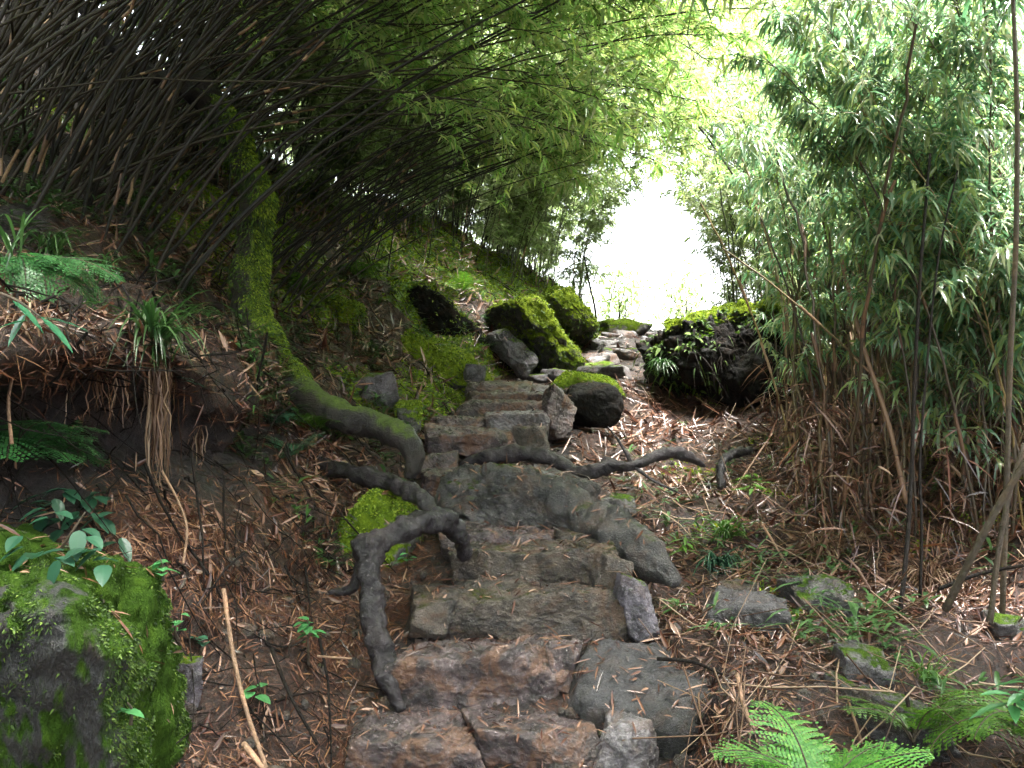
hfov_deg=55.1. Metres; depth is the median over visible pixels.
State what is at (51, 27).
bamboo
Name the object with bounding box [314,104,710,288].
bamboo
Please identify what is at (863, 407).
dead cane
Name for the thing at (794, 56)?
bamboo
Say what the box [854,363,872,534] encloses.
dead cane
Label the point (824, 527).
dry tangle
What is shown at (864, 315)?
dead cane
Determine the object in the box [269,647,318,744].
stick
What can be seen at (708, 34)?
bamboo
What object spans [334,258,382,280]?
fern
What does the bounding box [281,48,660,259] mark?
bamboo
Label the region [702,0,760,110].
bamboo
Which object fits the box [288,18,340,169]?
bamboo
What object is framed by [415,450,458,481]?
step stone
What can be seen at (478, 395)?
step stone
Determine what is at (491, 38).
bamboo
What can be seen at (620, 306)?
bush
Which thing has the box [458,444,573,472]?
exposed root
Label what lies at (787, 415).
dead cane
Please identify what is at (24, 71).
bamboo
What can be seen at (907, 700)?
stick
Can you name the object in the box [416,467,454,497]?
step stone
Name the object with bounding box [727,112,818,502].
dead cane
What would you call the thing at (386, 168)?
bamboo
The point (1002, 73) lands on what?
bamboo
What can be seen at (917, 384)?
bamboo
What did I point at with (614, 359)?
stone
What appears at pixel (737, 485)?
stick
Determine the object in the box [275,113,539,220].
bamboo
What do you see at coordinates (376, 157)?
bamboo
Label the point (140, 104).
bamboo
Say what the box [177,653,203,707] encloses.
rock
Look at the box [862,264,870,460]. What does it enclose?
dead cane
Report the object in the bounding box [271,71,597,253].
bamboo
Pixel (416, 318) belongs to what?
bank moss
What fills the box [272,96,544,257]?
bamboo
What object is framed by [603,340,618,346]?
stone
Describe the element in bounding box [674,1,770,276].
bamboo
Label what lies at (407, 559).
leafy plant
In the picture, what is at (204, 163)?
bamboo
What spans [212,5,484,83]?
bamboo
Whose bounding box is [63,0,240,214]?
bamboo
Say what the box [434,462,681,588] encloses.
boulder
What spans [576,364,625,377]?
rock
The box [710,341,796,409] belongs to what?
rock
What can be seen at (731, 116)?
bamboo
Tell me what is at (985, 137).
bamboo thicket
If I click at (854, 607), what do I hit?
undergrowth
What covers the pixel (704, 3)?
bamboo
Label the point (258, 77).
bamboo
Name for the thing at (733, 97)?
bamboo thicket
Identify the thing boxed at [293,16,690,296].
bamboo
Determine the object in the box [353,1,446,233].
bamboo
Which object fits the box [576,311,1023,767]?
dead stalks
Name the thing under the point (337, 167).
bamboo thicket
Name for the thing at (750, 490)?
leafy plant
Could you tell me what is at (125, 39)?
bamboo
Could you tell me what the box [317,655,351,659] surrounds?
stick
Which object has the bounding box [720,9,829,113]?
bamboo
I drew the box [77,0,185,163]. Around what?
bamboo
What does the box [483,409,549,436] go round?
step stone
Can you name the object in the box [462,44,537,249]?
bamboo
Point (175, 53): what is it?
bamboo
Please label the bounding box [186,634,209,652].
leafy plant
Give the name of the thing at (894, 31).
bamboo
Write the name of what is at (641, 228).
sky
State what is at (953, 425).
dead cane
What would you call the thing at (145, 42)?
bamboo
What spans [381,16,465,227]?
bamboo
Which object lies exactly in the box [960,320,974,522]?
dead cane
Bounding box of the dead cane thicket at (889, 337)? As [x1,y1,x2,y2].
[722,104,1023,519]
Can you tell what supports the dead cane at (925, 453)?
on the ground at (32, 476)
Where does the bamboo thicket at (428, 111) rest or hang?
on the ground at (32, 476)
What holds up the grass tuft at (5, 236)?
on the ground at (32, 476)
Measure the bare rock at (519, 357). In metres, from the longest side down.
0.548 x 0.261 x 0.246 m
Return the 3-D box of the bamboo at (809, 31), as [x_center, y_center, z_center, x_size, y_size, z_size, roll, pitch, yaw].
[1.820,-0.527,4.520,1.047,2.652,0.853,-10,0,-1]
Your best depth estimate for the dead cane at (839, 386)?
6.13 m
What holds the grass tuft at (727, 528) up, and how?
on the ground at (32, 476)
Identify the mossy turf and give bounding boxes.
[661,292,782,333]
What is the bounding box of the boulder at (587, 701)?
[568,638,712,758]
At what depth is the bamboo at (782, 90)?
4.55 m
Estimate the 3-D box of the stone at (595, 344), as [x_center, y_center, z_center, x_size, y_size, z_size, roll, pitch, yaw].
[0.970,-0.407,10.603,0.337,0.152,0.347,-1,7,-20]
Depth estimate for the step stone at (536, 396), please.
7.04 m
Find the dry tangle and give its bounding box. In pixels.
[738,293,1023,597]
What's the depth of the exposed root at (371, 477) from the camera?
4.50 m
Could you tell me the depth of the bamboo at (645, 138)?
6.86 m
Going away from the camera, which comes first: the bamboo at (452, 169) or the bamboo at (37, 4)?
the bamboo at (37, 4)
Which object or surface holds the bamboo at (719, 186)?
on the ground at (32, 476)
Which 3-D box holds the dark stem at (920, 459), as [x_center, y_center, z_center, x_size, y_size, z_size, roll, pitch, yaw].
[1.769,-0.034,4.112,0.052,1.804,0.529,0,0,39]
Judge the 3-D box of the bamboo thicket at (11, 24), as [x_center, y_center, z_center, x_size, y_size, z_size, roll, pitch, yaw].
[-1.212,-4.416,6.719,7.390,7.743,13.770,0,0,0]
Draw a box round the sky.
[99,0,971,330]
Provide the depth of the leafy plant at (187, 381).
3.53 m
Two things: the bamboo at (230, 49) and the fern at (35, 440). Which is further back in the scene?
the bamboo at (230, 49)
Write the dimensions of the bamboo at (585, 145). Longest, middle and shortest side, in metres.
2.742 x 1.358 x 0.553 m
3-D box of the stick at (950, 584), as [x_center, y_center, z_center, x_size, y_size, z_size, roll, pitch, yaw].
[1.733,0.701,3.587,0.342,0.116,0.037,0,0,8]
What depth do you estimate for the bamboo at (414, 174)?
6.74 m
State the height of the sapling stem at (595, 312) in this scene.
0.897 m
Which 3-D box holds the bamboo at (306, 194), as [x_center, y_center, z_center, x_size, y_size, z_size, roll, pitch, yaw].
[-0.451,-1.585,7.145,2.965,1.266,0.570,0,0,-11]
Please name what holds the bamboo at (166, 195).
on the ground at (32, 476)
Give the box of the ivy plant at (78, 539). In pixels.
[0,488,131,586]
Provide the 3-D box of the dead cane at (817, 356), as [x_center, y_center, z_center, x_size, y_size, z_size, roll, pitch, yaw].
[1.606,-0.230,5.321,0.098,2.109,0.430,0,0,-27]
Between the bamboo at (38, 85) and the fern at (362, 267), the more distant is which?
the fern at (362, 267)
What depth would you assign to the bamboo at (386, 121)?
8.96 m
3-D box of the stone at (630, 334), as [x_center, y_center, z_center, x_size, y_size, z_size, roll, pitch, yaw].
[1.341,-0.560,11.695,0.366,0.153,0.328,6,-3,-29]
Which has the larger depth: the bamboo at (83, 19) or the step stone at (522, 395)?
the step stone at (522, 395)
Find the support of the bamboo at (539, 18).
on the ground at (32, 476)
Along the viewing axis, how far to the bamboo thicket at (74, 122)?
7.43 m
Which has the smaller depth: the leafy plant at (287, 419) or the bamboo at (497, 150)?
the leafy plant at (287, 419)
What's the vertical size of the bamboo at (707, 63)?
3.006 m
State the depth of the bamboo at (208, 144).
5.18 m
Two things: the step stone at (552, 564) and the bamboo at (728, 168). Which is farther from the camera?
the bamboo at (728, 168)
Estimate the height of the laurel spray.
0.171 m
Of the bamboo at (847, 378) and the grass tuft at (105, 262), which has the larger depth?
the bamboo at (847, 378)
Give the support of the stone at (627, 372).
on the ground at (32, 476)
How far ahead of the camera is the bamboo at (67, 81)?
4.79 m
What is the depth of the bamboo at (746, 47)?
10.75 m
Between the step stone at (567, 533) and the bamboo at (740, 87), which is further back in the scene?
the bamboo at (740, 87)
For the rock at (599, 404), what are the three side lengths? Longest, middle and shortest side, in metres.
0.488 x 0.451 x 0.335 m
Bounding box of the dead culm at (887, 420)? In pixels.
[840,255,907,504]
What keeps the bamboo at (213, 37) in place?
on the ground at (32, 476)
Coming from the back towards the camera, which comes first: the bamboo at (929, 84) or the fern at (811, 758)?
the bamboo at (929, 84)
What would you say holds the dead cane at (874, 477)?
on the ground at (32, 476)
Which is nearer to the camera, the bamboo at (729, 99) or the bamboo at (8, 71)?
the bamboo at (8, 71)
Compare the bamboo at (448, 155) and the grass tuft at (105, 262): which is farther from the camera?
the bamboo at (448, 155)
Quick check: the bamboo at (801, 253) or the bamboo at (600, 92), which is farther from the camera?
the bamboo at (600, 92)
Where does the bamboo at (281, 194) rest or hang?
on the ground at (32, 476)
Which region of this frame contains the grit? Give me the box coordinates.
[177,329,864,767]
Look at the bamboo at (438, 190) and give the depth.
10.53 m
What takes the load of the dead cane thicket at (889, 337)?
on the ground at (32, 476)
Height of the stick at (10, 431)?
0.433 m
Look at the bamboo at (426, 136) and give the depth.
8.92 m
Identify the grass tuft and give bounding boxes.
[0,203,51,271]
[0,226,94,256]
[0,300,64,343]
[60,250,145,287]
[67,290,223,369]
[172,271,211,301]
[268,376,286,399]
[644,353,679,378]
[690,547,747,575]
[698,515,758,549]
[892,649,973,692]
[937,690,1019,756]
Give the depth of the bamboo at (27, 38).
3.48 m
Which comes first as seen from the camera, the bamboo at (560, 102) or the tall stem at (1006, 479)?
the tall stem at (1006, 479)
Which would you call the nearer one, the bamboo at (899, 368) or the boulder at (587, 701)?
the boulder at (587, 701)
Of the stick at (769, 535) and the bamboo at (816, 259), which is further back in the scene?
the bamboo at (816, 259)
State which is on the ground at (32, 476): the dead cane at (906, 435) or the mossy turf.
the dead cane at (906, 435)
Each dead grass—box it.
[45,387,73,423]
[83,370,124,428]
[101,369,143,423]
[140,358,183,493]
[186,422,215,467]
[772,525,885,575]
[877,544,1007,594]
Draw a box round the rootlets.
[0,209,598,767]
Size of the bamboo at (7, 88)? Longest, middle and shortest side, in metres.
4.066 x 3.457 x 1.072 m
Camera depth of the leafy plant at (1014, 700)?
2.38 m
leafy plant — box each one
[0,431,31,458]
[115,702,143,725]
[150,559,178,580]
[171,613,188,641]
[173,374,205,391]
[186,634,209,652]
[244,682,270,703]
[273,403,295,421]
[293,616,325,665]
[334,431,352,441]
[393,553,416,568]
[666,533,711,561]
[732,473,774,510]
[785,445,815,465]
[969,681,1023,725]
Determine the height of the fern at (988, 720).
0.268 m
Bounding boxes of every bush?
[582,235,672,321]
[643,228,720,329]
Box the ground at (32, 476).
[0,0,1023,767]
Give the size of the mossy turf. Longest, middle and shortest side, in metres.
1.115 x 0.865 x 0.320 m
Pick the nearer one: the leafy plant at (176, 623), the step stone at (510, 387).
the leafy plant at (176, 623)
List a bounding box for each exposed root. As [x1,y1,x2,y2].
[313,456,436,510]
[328,506,472,712]
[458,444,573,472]
[569,426,705,494]
[716,446,753,489]
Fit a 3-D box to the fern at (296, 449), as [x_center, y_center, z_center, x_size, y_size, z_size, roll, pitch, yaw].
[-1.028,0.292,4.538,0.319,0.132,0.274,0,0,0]
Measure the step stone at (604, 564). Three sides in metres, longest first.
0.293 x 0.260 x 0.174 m
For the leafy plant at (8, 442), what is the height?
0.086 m
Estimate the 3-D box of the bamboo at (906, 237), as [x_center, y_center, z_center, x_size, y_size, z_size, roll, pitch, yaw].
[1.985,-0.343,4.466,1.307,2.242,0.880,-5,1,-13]
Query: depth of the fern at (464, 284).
9.40 m
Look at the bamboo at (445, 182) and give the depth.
10.25 m
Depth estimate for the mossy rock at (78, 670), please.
2.27 m
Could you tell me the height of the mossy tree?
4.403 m
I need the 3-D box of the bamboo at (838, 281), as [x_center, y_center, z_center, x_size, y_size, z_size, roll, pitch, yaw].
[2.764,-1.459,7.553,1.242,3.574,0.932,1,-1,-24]
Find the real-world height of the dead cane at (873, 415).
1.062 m
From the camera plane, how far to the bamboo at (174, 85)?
4.95 m
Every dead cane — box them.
[700,203,800,497]
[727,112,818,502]
[743,212,823,437]
[760,217,829,501]
[760,228,778,435]
[775,155,835,530]
[782,195,795,467]
[784,216,810,460]
[788,242,822,462]
[789,219,800,418]
[790,317,802,462]
[791,193,829,408]
[791,304,799,495]
[798,244,820,452]
[800,298,815,423]
[815,263,825,437]
[816,291,828,446]
[816,308,827,517]
[819,176,835,476]
[819,191,838,502]
[823,262,835,404]
[823,298,857,487]
[825,350,832,465]
[836,355,844,430]
[837,24,917,540]
[838,215,855,471]
[846,334,878,527]
[852,283,867,421]
[852,291,866,472]
[854,232,870,534]
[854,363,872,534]
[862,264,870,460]
[863,345,875,531]
[872,279,889,465]
[881,272,900,446]
[882,325,934,492]
[884,291,892,427]
[894,329,928,501]
[898,313,910,397]
[909,322,926,466]
[917,318,921,406]
[948,356,966,496]
[950,367,960,493]
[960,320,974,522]
[1011,392,1023,454]
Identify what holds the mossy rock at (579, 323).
on the ground at (32, 476)
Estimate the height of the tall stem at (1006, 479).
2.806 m
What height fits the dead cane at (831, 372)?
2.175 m
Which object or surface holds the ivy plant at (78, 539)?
on the mossy rock at (78, 670)
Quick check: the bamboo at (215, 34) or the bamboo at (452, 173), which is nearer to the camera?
the bamboo at (215, 34)
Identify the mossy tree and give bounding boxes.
[78,0,424,478]
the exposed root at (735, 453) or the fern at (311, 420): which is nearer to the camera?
the fern at (311, 420)
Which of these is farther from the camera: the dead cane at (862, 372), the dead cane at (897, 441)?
the dead cane at (862, 372)
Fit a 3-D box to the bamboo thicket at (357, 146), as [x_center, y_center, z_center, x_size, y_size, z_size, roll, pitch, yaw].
[0.642,-3.667,10.066,5.856,5.730,5.715,0,0,0]
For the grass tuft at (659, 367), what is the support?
on the boulder at (702, 352)
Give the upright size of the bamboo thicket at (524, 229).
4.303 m
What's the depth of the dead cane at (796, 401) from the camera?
6.76 m
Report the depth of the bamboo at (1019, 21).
4.36 m
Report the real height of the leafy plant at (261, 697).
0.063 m
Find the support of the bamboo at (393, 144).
on the ground at (32, 476)
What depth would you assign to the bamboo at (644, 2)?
5.35 m
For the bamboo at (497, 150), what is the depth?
10.39 m
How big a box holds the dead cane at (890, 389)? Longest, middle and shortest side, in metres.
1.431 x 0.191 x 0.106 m
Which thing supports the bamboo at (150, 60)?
on the ground at (32, 476)
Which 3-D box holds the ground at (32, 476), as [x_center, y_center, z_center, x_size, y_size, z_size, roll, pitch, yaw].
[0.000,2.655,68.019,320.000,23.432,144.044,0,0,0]
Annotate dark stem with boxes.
[897,153,931,618]
[918,170,957,601]
[941,458,1023,611]
[987,443,1023,623]
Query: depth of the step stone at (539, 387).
7.51 m
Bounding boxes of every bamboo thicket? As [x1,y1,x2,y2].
[0,0,689,189]
[0,0,939,213]
[78,0,706,264]
[179,0,636,254]
[265,2,868,276]
[389,3,735,283]
[406,0,932,319]
[460,23,736,304]
[612,0,971,328]
[617,117,806,321]
[649,0,930,290]
[708,0,1023,382]
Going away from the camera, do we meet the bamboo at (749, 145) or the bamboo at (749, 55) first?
the bamboo at (749, 145)
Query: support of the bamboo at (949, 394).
on the ground at (32, 476)
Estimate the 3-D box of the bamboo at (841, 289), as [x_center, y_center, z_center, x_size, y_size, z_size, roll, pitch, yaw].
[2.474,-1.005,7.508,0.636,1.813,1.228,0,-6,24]
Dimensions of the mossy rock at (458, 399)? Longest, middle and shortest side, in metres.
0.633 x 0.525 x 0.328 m
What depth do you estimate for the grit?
3.31 m
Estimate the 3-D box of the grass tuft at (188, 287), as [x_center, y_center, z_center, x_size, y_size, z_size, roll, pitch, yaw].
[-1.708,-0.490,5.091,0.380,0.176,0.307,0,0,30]
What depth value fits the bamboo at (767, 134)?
8.21 m
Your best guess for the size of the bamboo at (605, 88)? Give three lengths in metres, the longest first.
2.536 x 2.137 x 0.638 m
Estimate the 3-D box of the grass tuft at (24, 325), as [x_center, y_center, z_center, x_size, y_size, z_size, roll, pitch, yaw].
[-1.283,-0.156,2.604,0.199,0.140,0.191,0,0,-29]
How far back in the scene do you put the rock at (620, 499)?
5.12 m
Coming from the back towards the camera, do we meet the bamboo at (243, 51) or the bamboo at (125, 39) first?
the bamboo at (243, 51)
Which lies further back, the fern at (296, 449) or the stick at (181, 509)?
the fern at (296, 449)
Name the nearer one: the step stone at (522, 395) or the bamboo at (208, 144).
the bamboo at (208, 144)
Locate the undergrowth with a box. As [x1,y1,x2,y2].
[0,71,1023,715]
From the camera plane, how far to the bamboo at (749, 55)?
9.72 m
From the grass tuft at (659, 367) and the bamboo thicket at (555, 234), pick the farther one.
the bamboo thicket at (555, 234)
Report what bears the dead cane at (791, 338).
on the ground at (32, 476)
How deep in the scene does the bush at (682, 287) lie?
14.92 m
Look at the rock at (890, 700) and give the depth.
2.88 m
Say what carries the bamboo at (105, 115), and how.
on the ground at (32, 476)
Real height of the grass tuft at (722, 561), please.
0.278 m
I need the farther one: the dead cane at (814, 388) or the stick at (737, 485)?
the dead cane at (814, 388)
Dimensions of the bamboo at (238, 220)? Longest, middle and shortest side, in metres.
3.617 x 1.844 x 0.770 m
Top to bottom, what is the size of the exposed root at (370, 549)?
0.646 m
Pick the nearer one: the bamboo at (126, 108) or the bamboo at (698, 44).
the bamboo at (126, 108)
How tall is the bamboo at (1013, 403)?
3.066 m
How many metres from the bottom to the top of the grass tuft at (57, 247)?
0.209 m
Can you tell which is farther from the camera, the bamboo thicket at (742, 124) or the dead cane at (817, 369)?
the bamboo thicket at (742, 124)
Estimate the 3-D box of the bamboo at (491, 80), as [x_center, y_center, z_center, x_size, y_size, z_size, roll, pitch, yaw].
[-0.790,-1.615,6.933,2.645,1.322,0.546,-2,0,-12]
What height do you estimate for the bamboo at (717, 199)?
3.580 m
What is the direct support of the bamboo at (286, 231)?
on the ground at (32, 476)
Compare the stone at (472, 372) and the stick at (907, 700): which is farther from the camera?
the stone at (472, 372)
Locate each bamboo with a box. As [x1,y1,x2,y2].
[0,0,10,22]
[0,0,53,109]
[0,0,59,78]
[0,0,68,120]
[0,0,131,125]
[0,0,147,199]
[0,0,765,125]
[0,3,168,196]
[0,12,66,81]
[10,1,39,75]
[11,0,175,250]
[13,0,82,154]
[17,0,89,56]
[25,8,109,202]
[33,1,68,142]
[45,2,121,172]
[47,8,220,159]
[48,1,89,168]
[55,36,89,110]
[56,1,204,197]
[58,0,712,173]
[61,1,147,191]
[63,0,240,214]
[63,11,143,147]
[76,16,215,164]
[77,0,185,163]
[80,0,151,224]
[80,2,224,182]
[85,0,184,179]
[87,0,178,209]
[90,0,308,192]
[90,5,236,218]
[94,0,258,177]
[97,0,170,142]
[99,0,201,225]
[100,0,231,211]
[102,0,207,242]
[102,0,318,227]
[110,0,769,118]
[112,0,386,233]
[113,0,306,258]
[118,0,227,206]
[118,0,233,236]
[118,4,212,162]
[122,0,711,199]
[123,0,643,171]
[124,0,223,241]
[124,0,295,191]
[124,0,325,198]
[127,5,172,122]
[133,2,410,201]
[138,0,380,233]
[139,1,317,227]
[141,0,983,244]
[143,0,672,237]
[146,0,288,191]
[150,0,609,279]
[151,0,675,228]
[152,0,367,281]
[165,0,208,223]
[172,0,781,169]
[174,0,778,290]
[177,0,563,283]
[178,0,605,298]
[179,0,665,290]
[191,0,709,262]
[191,36,683,263]
[192,0,400,266]
[193,0,687,250]
[205,0,611,283]
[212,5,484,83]
[214,56,558,242]
[218,0,818,291]
[224,80,607,230]
[270,110,677,298]
[271,66,650,280]
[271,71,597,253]
[271,110,523,248]
[271,136,617,276]
[272,35,664,239]
[272,60,806,263]
[272,81,567,241]
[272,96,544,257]
[273,105,696,260]
[273,111,721,259]
[274,0,727,191]
[275,11,640,224]
[275,41,718,268]
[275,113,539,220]
[276,8,614,218]
[277,91,663,214]
[277,132,664,260]
[278,85,726,289]
[280,95,625,214]
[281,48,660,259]
[282,54,722,301]
[282,130,733,310]
[284,108,713,283]
[287,100,573,263]
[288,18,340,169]
[288,111,668,311]
[289,82,619,300]
[290,64,741,271]
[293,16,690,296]
[294,33,699,280]
[295,44,340,163]
[295,98,774,323]
[299,116,563,286]
[301,145,726,318]
[303,130,677,290]
[308,92,757,292]
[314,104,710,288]
[314,117,580,280]
[334,18,505,234]
[343,22,564,243]
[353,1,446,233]
[356,1,452,235]
[373,10,545,261]
[376,105,396,228]
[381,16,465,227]
[387,4,523,275]
[403,9,614,229]
[420,47,743,143]
[427,53,615,243]
[428,28,608,257]
[429,38,509,229]
[433,50,610,236]
[436,22,505,235]
[439,37,534,229]
[452,11,495,246]
[458,41,602,254]
[460,6,725,252]
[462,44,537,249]
[476,42,721,261]
[481,26,565,245]
[490,58,688,251]
[493,6,839,330]
[495,4,776,87]
[505,3,821,279]
[530,3,815,378]
[603,5,737,302]
[636,0,761,134]
[646,102,755,302]
[661,0,742,301]
[661,0,1023,521]
[669,0,1023,472]
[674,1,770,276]
[675,5,761,300]
[676,23,778,121]
[678,35,760,130]
[698,9,768,292]
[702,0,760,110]
[703,119,859,485]
[710,2,820,288]
[711,56,933,446]
[711,106,870,434]
[718,66,760,300]
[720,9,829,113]
[720,46,995,549]
[724,0,792,345]
[725,1,827,436]
[731,191,837,431]
[737,77,897,348]
[740,0,1023,524]
[744,116,810,377]
[747,6,781,298]
[752,87,858,338]
[754,0,1023,482]
[758,8,1023,427]
[760,103,851,364]
[760,207,820,347]
[776,113,964,542]
[776,133,840,329]
[786,116,977,432]
[787,0,1023,315]
[790,174,903,496]
[791,71,1023,535]
[795,133,1023,489]
[800,7,890,357]
[803,6,929,377]
[804,17,884,374]
[804,134,859,370]
[812,0,885,327]
[816,87,1011,486]
[821,104,1023,384]
[829,0,1023,456]
[838,80,1023,516]
[845,100,917,402]
[851,27,1023,499]
[860,16,1023,228]
[864,112,1023,529]
[875,175,1015,545]
[880,0,1023,300]
[881,0,1023,540]
[896,0,1023,237]
[913,0,1019,114]
[940,151,999,437]
[942,0,1023,133]
[971,17,1023,108]
[975,189,1023,502]
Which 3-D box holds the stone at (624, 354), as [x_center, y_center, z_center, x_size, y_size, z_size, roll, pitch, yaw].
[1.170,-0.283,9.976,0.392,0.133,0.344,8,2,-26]
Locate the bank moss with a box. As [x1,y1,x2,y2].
[30,92,1023,716]
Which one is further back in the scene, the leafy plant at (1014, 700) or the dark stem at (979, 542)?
the dark stem at (979, 542)
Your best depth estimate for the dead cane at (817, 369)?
6.74 m
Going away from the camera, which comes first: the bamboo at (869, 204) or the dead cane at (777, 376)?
the bamboo at (869, 204)
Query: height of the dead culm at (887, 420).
1.233 m
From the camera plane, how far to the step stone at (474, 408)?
6.67 m
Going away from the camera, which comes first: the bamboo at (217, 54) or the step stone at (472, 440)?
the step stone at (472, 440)
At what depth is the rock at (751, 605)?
3.77 m
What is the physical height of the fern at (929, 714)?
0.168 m
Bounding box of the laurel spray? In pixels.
[0,292,87,352]
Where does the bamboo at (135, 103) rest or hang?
on the ground at (32, 476)
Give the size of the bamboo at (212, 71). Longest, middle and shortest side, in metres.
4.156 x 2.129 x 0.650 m
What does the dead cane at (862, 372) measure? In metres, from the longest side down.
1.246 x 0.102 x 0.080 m
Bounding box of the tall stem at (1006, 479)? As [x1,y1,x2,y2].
[999,0,1019,613]
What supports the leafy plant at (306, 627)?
on the ground at (32, 476)
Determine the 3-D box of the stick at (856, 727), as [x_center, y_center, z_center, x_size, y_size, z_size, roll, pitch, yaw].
[1.043,0.964,3.174,0.036,0.090,0.859,0,0,7]
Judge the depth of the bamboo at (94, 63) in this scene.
4.42 m
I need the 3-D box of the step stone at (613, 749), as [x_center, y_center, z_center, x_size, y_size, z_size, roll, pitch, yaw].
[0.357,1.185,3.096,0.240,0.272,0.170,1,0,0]
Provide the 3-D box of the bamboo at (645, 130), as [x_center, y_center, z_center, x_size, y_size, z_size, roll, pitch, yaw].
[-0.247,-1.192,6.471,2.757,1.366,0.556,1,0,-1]
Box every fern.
[0,249,125,309]
[0,419,109,466]
[260,410,302,426]
[261,432,325,459]
[277,271,321,292]
[286,412,340,432]
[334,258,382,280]
[447,272,487,292]
[709,700,934,767]
[836,695,983,742]
[923,685,1023,765]
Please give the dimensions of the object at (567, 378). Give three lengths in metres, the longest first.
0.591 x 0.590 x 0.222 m
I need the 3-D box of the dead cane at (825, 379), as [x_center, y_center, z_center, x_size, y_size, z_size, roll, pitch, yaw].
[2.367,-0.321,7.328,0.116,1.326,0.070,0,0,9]
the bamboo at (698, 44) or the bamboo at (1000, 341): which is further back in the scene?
the bamboo at (698, 44)
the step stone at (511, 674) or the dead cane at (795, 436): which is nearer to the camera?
the step stone at (511, 674)
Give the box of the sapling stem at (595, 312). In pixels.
[583,252,596,318]
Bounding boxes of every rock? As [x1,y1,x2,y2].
[0,522,194,767]
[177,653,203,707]
[316,293,367,334]
[337,487,422,567]
[351,371,398,412]
[394,399,424,432]
[400,329,493,394]
[405,281,513,372]
[424,377,465,409]
[484,293,586,373]
[485,328,537,379]
[541,285,599,346]
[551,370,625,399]
[566,382,623,427]
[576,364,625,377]
[598,318,652,334]
[599,492,636,517]
[700,585,790,639]
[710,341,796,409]
[717,578,759,590]
[774,574,860,619]
[824,670,961,763]
[832,639,896,689]
[980,609,1023,640]
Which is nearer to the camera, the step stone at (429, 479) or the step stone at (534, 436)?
the step stone at (429, 479)
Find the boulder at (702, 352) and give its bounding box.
[632,308,796,412]
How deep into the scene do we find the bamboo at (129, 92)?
5.70 m
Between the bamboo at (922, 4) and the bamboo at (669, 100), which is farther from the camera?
the bamboo at (669, 100)
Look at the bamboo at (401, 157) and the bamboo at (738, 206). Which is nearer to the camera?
the bamboo at (401, 157)
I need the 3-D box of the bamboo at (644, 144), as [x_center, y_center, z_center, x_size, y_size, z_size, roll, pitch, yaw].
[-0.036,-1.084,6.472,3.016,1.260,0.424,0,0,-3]
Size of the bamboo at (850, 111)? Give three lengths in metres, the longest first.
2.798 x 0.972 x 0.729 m
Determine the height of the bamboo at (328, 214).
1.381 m
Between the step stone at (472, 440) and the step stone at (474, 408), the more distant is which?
the step stone at (474, 408)
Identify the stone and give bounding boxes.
[345,708,484,767]
[383,633,582,710]
[405,583,458,639]
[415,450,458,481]
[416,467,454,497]
[424,422,517,456]
[430,415,484,427]
[438,520,555,560]
[447,575,628,643]
[448,537,617,584]
[454,399,541,416]
[461,706,598,767]
[463,363,485,382]
[464,380,532,396]
[464,390,501,402]
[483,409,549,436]
[495,391,529,400]
[512,425,550,450]
[527,374,551,383]
[528,391,542,400]
[531,384,549,391]
[540,368,568,380]
[541,383,576,442]
[546,637,576,694]
[555,527,590,539]
[578,543,633,590]
[583,352,619,364]
[585,340,617,349]
[585,360,614,365]
[586,355,609,362]
[593,709,658,767]
[597,347,612,352]
[600,332,620,337]
[602,345,623,348]
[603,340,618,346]
[611,329,638,337]
[612,348,641,359]
[612,572,659,642]
[618,364,632,379]
[627,348,641,354]
[644,332,657,336]
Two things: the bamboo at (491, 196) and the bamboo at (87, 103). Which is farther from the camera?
the bamboo at (491, 196)
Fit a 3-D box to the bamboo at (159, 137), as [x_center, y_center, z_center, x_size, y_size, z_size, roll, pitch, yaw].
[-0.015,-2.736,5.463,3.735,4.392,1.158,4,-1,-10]
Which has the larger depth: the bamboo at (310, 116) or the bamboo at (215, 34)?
the bamboo at (310, 116)
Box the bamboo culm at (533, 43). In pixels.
[506,3,651,209]
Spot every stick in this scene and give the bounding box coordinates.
[7,290,21,443]
[161,470,187,563]
[221,588,267,767]
[241,741,265,767]
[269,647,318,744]
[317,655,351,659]
[656,657,722,675]
[726,433,772,502]
[735,673,751,725]
[760,522,790,570]
[786,624,797,639]
[806,634,862,743]
[904,692,919,767]
[937,564,1023,590]
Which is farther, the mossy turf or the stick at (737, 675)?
the mossy turf
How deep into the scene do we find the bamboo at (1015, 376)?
5.62 m
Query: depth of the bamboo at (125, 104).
5.92 m
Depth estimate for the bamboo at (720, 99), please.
7.59 m
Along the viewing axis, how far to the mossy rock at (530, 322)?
8.65 m
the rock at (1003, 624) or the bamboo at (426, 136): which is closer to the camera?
the rock at (1003, 624)
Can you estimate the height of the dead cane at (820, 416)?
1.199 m
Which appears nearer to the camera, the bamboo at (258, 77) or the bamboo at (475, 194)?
the bamboo at (258, 77)
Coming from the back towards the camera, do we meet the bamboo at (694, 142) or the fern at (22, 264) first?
the bamboo at (694, 142)

